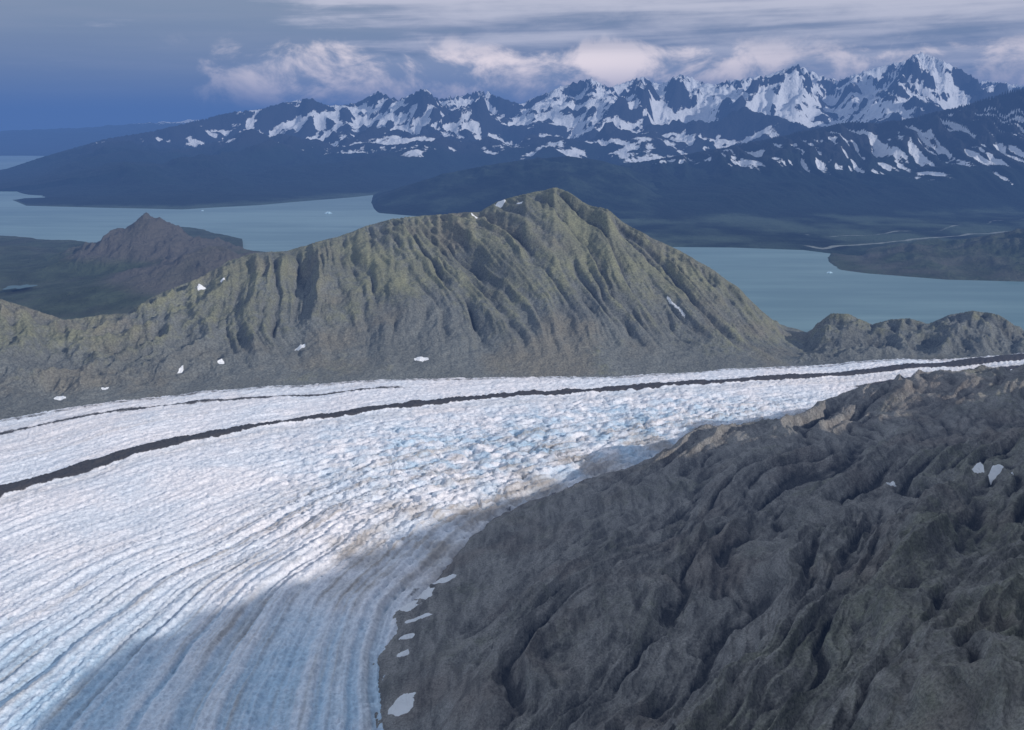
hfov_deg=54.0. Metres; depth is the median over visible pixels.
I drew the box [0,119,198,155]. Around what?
distant hills
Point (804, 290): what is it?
lake
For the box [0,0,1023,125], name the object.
sky
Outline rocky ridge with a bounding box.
[0,187,1023,419]
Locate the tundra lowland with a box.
[0,212,264,319]
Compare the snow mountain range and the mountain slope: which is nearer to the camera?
the mountain slope
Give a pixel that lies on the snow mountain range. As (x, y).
(307, 149)
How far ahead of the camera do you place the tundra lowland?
84.22 m
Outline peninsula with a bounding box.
[828,228,1023,281]
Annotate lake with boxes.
[0,126,1023,331]
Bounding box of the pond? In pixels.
[3,284,36,289]
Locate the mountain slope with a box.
[373,364,1023,729]
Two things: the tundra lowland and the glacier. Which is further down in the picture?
the glacier
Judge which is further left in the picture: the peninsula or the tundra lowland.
the tundra lowland
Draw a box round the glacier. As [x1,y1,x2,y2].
[0,353,1023,729]
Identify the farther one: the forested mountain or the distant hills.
the distant hills
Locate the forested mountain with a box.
[620,88,1023,255]
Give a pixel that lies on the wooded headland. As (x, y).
(619, 192)
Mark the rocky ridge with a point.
(555, 281)
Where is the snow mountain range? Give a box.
[0,51,1023,208]
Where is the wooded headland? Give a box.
[371,156,668,218]
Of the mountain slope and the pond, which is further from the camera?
the pond

